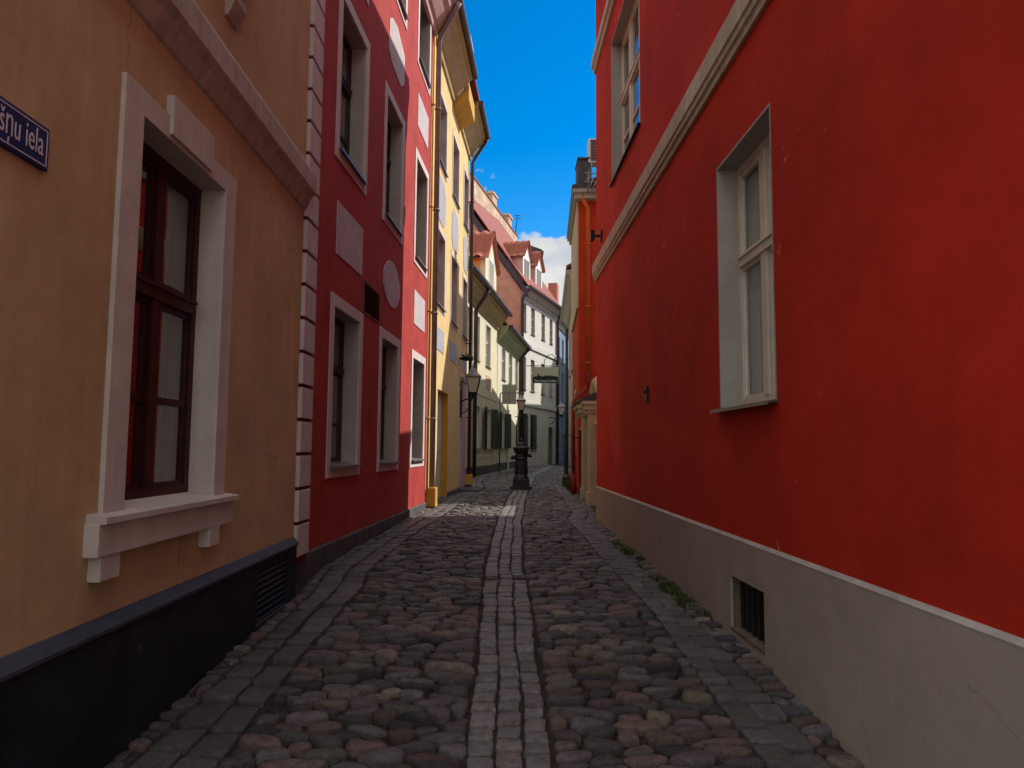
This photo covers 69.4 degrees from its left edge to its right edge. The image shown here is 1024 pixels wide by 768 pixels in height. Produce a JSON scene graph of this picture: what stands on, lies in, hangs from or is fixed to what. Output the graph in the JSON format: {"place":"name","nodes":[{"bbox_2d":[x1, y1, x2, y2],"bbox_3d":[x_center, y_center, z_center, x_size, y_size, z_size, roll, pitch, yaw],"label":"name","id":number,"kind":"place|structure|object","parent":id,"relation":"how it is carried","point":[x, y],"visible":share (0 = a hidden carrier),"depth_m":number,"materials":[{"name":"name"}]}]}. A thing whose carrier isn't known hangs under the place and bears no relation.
{"place":"outdoors","nodes":[
{"label":"outdoors","id":0,"kind":"place"},
{"bbox_2d":[103,462,863,767],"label":"street","id":1,"kind":"structure","parent":0,"point":[440,727],"depth_m":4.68,"materials":[{"name":"grey stone"}]},
{"bbox_2d":[0,0,316,767],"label":"house","id":2,"kind":"structure","parent":1,"relation":"on","point":[151,233],"depth_m":4.03,"materials":[{"name":"paint"}]},
{"bbox_2d":[0,96,49,171],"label":"street sign","id":3,"kind":"object","parent":2,"relation":"attached to","point":[24,136],"visible":1,"depth_m":2.98,"materials":[{"name":"blue metal"}]},
{"bbox_2d":[82,72,239,582],"bbox_3d":[-2.113,-0.319,4.429,0.435,2.665,1.751,0,-5,0],"label":"window","id":4,"kind":"structure","parent":2,"relation":"in","point":[165,411],"depth_m":4.51,"materials":[{"name":"red wood"}]},
{"bbox_2d":[225,0,245,30],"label":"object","id":5,"kind":"structure","parent":2,"relation":"in","point":[235,10],"depth_m":5.21,"materials":[{"name":"beige concrete"}]},
{"bbox_2d":[293,0,455,584],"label":"house","id":6,"kind":"structure","parent":1,"relation":"on","point":[360,473],"depth_m":10.08,"materials":[{"name":"paint"}]},
{"bbox_2d":[325,291,363,478],"bbox_3d":[-2.171,0.062,9.154,0.356,2.140,1.442,0,-5,3],"label":"window","id":7,"kind":"structure","parent":6,"relation":"in","point":[343,435],"depth_m":9.66,"materials":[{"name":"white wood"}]},
{"bbox_2d":[335,0,369,196],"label":"window","id":8,"kind":"structure","parent":6,"relation":"in","point":[353,59],"depth_m":9.99,"materials":[{"name":"grey paint"}]},
{"bbox_2d":[376,326,400,471],"bbox_3d":[-2.038,0.276,11.585,0.357,2.140,1.462,0,-5,3],"label":"window","id":9,"kind":"structure","parent":6,"relation":"in","point":[389,345],"depth_m":12.13,"materials":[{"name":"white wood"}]},
{"bbox_2d":[382,80,404,245],"bbox_3d":[-2.010,-3.485,11.914,0.357,2.170,1.462,0,-5,3],"label":"window","id":10,"kind":"structure","parent":6,"relation":"in","point":[394,122],"depth_m":12.46,"materials":[{"name":"grey wood"}]},
{"bbox_2d":[396,0,408,30],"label":"window","id":11,"kind":"structure","parent":6,"relation":"in","point":[402,4],"depth_m":12.55,"materials":[{"name":"white wood"}]},
{"bbox_2d":[409,349,425,467],"bbox_3d":[-1.889,0.491,14.035,0.325,2.140,1.442,0,-5,3],"label":"window","id":12,"kind":"structure","parent":6,"relation":"in","point":[418,362],"depth_m":14.59,"materials":[{"name":"grey wood"}]},
{"bbox_2d":[413,146,428,278],"bbox_3d":[-1.861,-3.270,14.364,0.325,2.170,1.442,0,-5,3],"label":"window","id":13,"kind":"structure","parent":6,"relation":"in","point":[421,191],"depth_m":14.91,"materials":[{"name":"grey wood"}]},
{"bbox_2d":[417,0,431,96],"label":"window","id":14,"kind":"structure","parent":6,"relation":"in","point":[424,27],"depth_m":15.25,"materials":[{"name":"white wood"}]},
{"bbox_2d":[425,0,489,508],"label":"house","id":15,"kind":"structure","parent":1,"relation":"on","point":[460,134],"depth_m":18.09,"materials":[{"name":"yellow paint"}]},
{"bbox_2d":[437,225,446,315],"bbox_3d":[-1.727,-2.595,16.845,0.325,1.880,1.422,0,-5,3],"label":"window","id":16,"kind":"structure","parent":15,"relation":"in","point":[442,239],"depth_m":17.45,"materials":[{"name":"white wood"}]},
{"bbox_2d":[436,389,450,502],"bbox_3d":[-1.660,1.483,17.212,0.400,2.660,1.753,0,-5,3],"label":"door","id":17,"kind":"structure","parent":15,"relation":"in","point":[442,408],"depth_m":17.97,"materials":[{"name":"wood"}]},
{"bbox_2d":[440,90,448,181],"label":"window","id":18,"kind":"structure","parent":15,"relation":"in","point":[444,111],"depth_m":17.72,"materials":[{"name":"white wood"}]},
{"bbox_2d":[450,249,458,331],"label":"window","id":19,"kind":"structure","parent":15,"relation":"in","point":[454,263],"depth_m":19.76,"materials":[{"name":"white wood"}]},
{"bbox_2d":[452,129,460,212],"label":"window","id":20,"kind":"structure","parent":15,"relation":"in","point":[455,147],"depth_m":20.05,"materials":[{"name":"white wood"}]},
{"bbox_2d":[462,272,468,342],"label":"window","id":21,"kind":"structure","parent":15,"relation":"in","point":[464,281],"depth_m":22.01,"materials":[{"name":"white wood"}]},
{"bbox_2d":[459,355,472,360],"bbox_3d":[-1.255,-0.700,20.262,0.398,0.182,0.344,0,-5,0],"label":"wall camera","id":22,"kind":"object","parent":15,"relation":"attached to","point":[467,358],"depth_m":20.20,"materials":[{"name":"black metal"}]},
{"bbox_2d":[463,164,469,236],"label":"window","id":23,"kind":"structure","parent":15,"relation":"in","point":[466,179],"depth_m":22.29,"materials":[{"name":"white wood"}]},
{"bbox_2d":[460,362,481,417],"bbox_3d":[-1.154,0.163,20.493,0.595,1.530,0.440,0,-5,0],"label":"wall lantern","id":24,"kind":"object","parent":15,"relation":"attached to","point":[473,377],"depth_m":20.38,"materials":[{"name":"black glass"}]},
{"bbox_2d":[459,487,484,491],"bbox_3d":[-0.930,3.022,20.738,0.900,0.220,1.903,0,-5,3],"label":"doorstep","id":25,"kind":"object","parent":1,"relation":"on","point":[472,489],"visible":0.28,"depth_m":19.91,"materials":[{"name":"stone"}]},
{"bbox_2d":[465,230,512,475],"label":"house","id":26,"kind":"structure","parent":1,"relation":"on","point":[491,312],"depth_m":33.46,"materials":[{"name":"paint"}]},
{"bbox_2d":[467,304,468,354],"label":"window","id":27,"kind":"structure","parent":26,"relation":"in","point":[468,304],"depth_m":30.00,"materials":[{"name":"grey glass"}]},
{"bbox_2d":[473,314,480,363],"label":"window","id":28,"kind":"structure","parent":26,"relation":"in","point":[479,317],"depth_m":32.01,"materials":[{"name":"white paint"}]},
{"bbox_2d":[476,404,480,450],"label":"window","id":29,"kind":"structure","parent":26,"relation":"in","point":[478,441],"depth_m":32.07,"materials":[{"name":"grey glass"}]},
{"bbox_2d":[485,322,491,370],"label":"window","id":30,"kind":"structure","parent":26,"relation":"in","point":[488,328],"depth_m":34.80,"materials":[{"name":"grey glass"}]},
{"bbox_2d":[484,406,497,448],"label":"window","id":31,"kind":"structure","parent":26,"relation":"in","point":[491,416],"depth_m":34.91,"materials":[{"name":"white paint"}]},
{"bbox_2d":[499,384,517,472],"bbox_3d":[-0.156,2.108,34.535,0.880,4.182,0.085,0,-5,0],"label":"traffic sign","id":32,"kind":"object","parent":1,"relation":"on","point":[508,392],"visible":0.95,"depth_m":34.63,"materials":[{"name":"metal"}]},
{"bbox_2d":[496,322,531,470],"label":"house","id":33,"kind":"structure","parent":1,"relation":"on","point":[514,347],"depth_m":39.77,"materials":[{"name":"paint"}]},
{"bbox_2d":[501,346,506,382],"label":"window","id":34,"kind":"structure","parent":33,"relation":"in","point":[503,367],"depth_m":39.52,"materials":[{"name":"white paint"}]},
{"bbox_2d":[500,411,510,448],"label":"window","id":35,"kind":"structure","parent":33,"relation":"in","point":[505,443],"depth_m":39.24,"materials":[{"name":"green paint"}]},
{"bbox_2d":[508,353,512,383],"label":"window","id":36,"kind":"structure","parent":33,"relation":"in","point":[510,368],"depth_m":42.11,"materials":[{"name":"white paint"}]},
{"bbox_2d":[515,358,517,389],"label":"window","id":37,"kind":"structure","parent":33,"relation":"in","point":[516,361],"depth_m":44.42,"materials":[{"name":"white paint"}]},
{"bbox_2d":[469,195,560,464],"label":"house","id":38,"kind":"structure","parent":1,"relation":"on","point":[528,298],"depth_m":48.70,"materials":[{"name":"paint"}]},
{"bbox_2d":[524,357,525,389],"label":"window","id":39,"kind":"structure","parent":38,"relation":"in","point":[524,357],"depth_m":46.71,"materials":[{"name":"grey glass"}]},
{"bbox_2d":[524,303,526,331],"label":"window","id":40,"kind":"structure","parent":38,"relation":"in","point":[524,303],"depth_m":47.02,"materials":[{"name":"grey glass"}]},
{"bbox_2d":[523,413,528,446],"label":"window","id":41,"kind":"structure","parent":38,"relation":"in","point":[525,419],"depth_m":46.74,"materials":[{"name":"green wood"}]},
{"bbox_2d":[531,307,534,335],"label":"window","id":42,"kind":"structure","parent":38,"relation":"in","point":[532,310],"depth_m":48.71,"materials":[{"name":"grey glass"}]},
{"bbox_2d":[530,359,535,392],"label":"window","id":43,"kind":"structure","parent":38,"relation":"in","point":[532,386],"depth_m":48.36,"materials":[{"name":"grey glass"}]},
{"bbox_2d":[530,414,536,449],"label":"window","id":44,"kind":"structure","parent":38,"relation":"in","point":[533,418],"depth_m":47.93,"materials":[{"name":"grey wood"}]},
{"bbox_2d":[526,354,558,382],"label":"cafe sign","id":45,"kind":"object","parent":38,"relation":"attached to","point":[545,374],"visible":1,"depth_m":46.60,"materials":[{"name":"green metal"}]},
{"bbox_2d":[541,313,544,340],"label":"window","id":46,"kind":"structure","parent":38,"relation":"in","point":[542,316],"depth_m":50.95,"materials":[{"name":"grey glass"}]},
{"bbox_2d":[541,363,544,394],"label":"window","id":47,"kind":"structure","parent":38,"relation":"in","point":[543,365],"depth_m":50.61,"materials":[{"name":"grey glass"}]},
{"bbox_2d":[548,428,548,463],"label":"door","id":48,"kind":"structure","parent":38,"relation":"in","point":[548,428],"depth_m":52.03,"materials":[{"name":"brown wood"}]},
{"bbox_2d":[549,366,551,396],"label":"window","id":49,"kind":"structure","parent":38,"relation":"in","point":[550,384],"depth_m":52.45,"materials":[{"name":"grey glass"}]},
{"bbox_2d":[550,319,552,344],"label":"window","id":50,"kind":"structure","parent":38,"relation":"in","point":[551,321],"depth_m":52.83,"materials":[{"name":"grey glass"}]},
{"bbox_2d":[549,401,564,424],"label":"wall lantern","id":51,"kind":"object","parent":38,"relation":"attached to","point":[561,407],"depth_m":51.19,"materials":[{"name":"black glass"}]},
{"bbox_2d":[510,423,531,490],"bbox_3d":[0.269,2.173,21.693,0.640,2.030,0.640,0,-5,0],"label":"water pump","id":52,"kind":"object","parent":1,"relation":"on","point":[521,480],"visible":0.92,"depth_m":21.51,"materials":[{"name":"metal"}]},
{"bbox_2d":[515,393,526,437],"bbox_3d":[0.316,1.899,26.134,0.440,3.264,0.343,0,-5,0],"label":"street lamp","id":53,"kind":"object","parent":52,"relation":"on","point":[521,400],"visible":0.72,"depth_m":26.13,"materials":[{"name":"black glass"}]},
{"bbox_2d":[531,246,543,254],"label":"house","id":54,"kind":"structure","parent":1,"relation":"on","point":[533,248],"depth_m":59.88,"materials":[{"name":"grey glass"}]},
{"bbox_2d":[548,283,568,462],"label":"house","id":55,"kind":"structure","parent":1,"relation":"on","point":[553,288],"depth_m":57.17,"materials":[{"name":"paint"}]},
{"bbox_2d":[559,416,559,449],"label":"window","id":56,"kind":"structure","parent":55,"relation":"in","point":[559,416],"depth_m":55.09,"materials":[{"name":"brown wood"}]},
{"bbox_2d":[559,370,560,398],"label":"window","id":57,"kind":"structure","parent":55,"relation":"in","point":[559,370],"depth_m":55.41,"materials":[{"name":"grey wood"}]},
{"bbox_2d":[562,414,563,449],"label":"window","id":58,"kind":"structure","parent":55,"relation":"in","point":[563,414],"depth_m":57.10,"materials":[{"name":"blue wood"}]},
{"bbox_2d":[562,372,563,400],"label":"window","id":59,"kind":"structure","parent":55,"relation":"in","point":[562,372],"depth_m":57.40,"materials":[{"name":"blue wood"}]},
{"bbox_2d":[562,339,563,364],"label":"window","id":60,"kind":"structure","parent":55,"relation":"in","point":[562,339],"depth_m":57.64,"materials":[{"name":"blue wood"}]},
{"bbox_2d":[562,434,570,482],"bbox_3d":[1.960,2.645,25.869,0.400,1.770,0.320,0,-5,0],"label":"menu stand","id":61,"kind":"object","parent":1,"relation":"on","point":[565,478],"visible":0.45,"depth_m":25.84,"materials":[{"name":"black metal"}]},
{"bbox_2d":[561,263,572,474],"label":"house","id":62,"kind":"structure","parent":1,"relation":"on","point":[566,310],"depth_m":34.58,"materials":[{"name":"paint"}]},
{"bbox_2d":[568,405,570,450],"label":"window","id":63,"kind":"structure","parent":62,"relation":"in","point":[570,405],"depth_m":34.24,"materials":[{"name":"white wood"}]},
{"bbox_2d":[568,333,570,378],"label":"window","id":64,"kind":"structure","parent":62,"relation":"in","point":[570,333],"depth_m":34.53,"materials":[{"name":"white wood"}]},
{"bbox_2d":[570,332,572,372],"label":"window","id":65,"kind":"structure","parent":62,"relation":"in","point":[572,332],"depth_m":31.93,"materials":[{"name":"white wood"}]},
{"bbox_2d":[567,157,596,493],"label":"house","id":66,"kind":"structure","parent":1,"relation":"on","point":[582,219],"depth_m":21.00,"materials":[{"name":"orange paint"}]},
{"bbox_2d":[574,390,575,455],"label":"window","id":67,"kind":"structure","parent":66,"relation":"in","point":[575,390],"depth_m":23.16,"materials":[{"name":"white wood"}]},
{"bbox_2d":[587,139,595,178],"bbox_3d":[2.587,-6.201,21.263,0.820,1.600,0.420,0,-5,0],"label":"air conditioner","id":68,"kind":"object","parent":66,"relation":"on","point":[591,148],"visible":0.37,"depth_m":21.11,"materials":[{"name":"white metal"}]},
{"bbox_2d":[572,376,596,505],"bbox_3d":[1.909,1.418,18.297,0.700,3.093,3.060,0,-5,0],"label":"gateway","id":69,"kind":"object","parent":1,"relation":"on","point":[585,408],"visible":0.75,"depth_m":16.95,"materials":[{"name":"stone"}]},
{"bbox_2d":[561,479,710,615],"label":"grass","id":70,"kind":"structure","parent":1,"relation":"on","point":[669,587],"depth_m":7.58,"materials":[{"name":"green plant"}]},
{"bbox_2d":[463,0,595,305],"label":"sky","id":71,"kind":"structure","parent":0,"point":[536,81],"materials":[{"name":"blue"}]},
{"label":"ground","id":72,"kind":"structure","parent":0,"visible":0},
{"bbox_2d":[469,173,520,241],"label":"house","id":73,"kind":"structure","parent":72,"relation":"on","point":[487,200],"depth_m":63.15,"materials":[{"name":"paint"}]},
{"bbox_2d":[591,0,1023,767],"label":"house","id":74,"kind":"structure","parent":72,"relation":"on","point":[809,270],"depth_m":4.25,"materials":[{"name":"paint"}]},
{"bbox_2d":[590,230,601,241],"bbox_3d":[1.535,-2.702,13.504,0.218,0.200,0.161,0,-5,0],"label":"floodlight","id":75,"kind":"object","parent":74,"relation":"attached to","point":[592,235],"visible":1,"depth_m":13.44,"materials":[{"name":"black metal"}]},
{"bbox_2d":[609,0,640,187],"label":"window","id":76,"kind":"structure","parent":74,"relation":"in","point":[625,45],"depth_m":12.13,"materials":[{"name":"white wood"}]},
{"bbox_2d":[643,386,648,401],"bbox_3d":[1.686,0.127,9.335,0.066,0.200,0.101,0,-5,0],"label":"door bell","id":77,"kind":"object","parent":74,"relation":"attached to","point":[646,391],"depth_m":9.29,"materials":[{"name":"black metal"}]},
{"bbox_2d":[710,103,778,413],"bbox_3d":[1.915,-0.876,5.806,0.411,2.155,1.336,0,-5,0],"label":"window","id":78,"kind":"structure","parent":74,"relation":"in","point":[746,294],"depth_m":6.30,"materials":[{"name":"white wood"}]}
]}

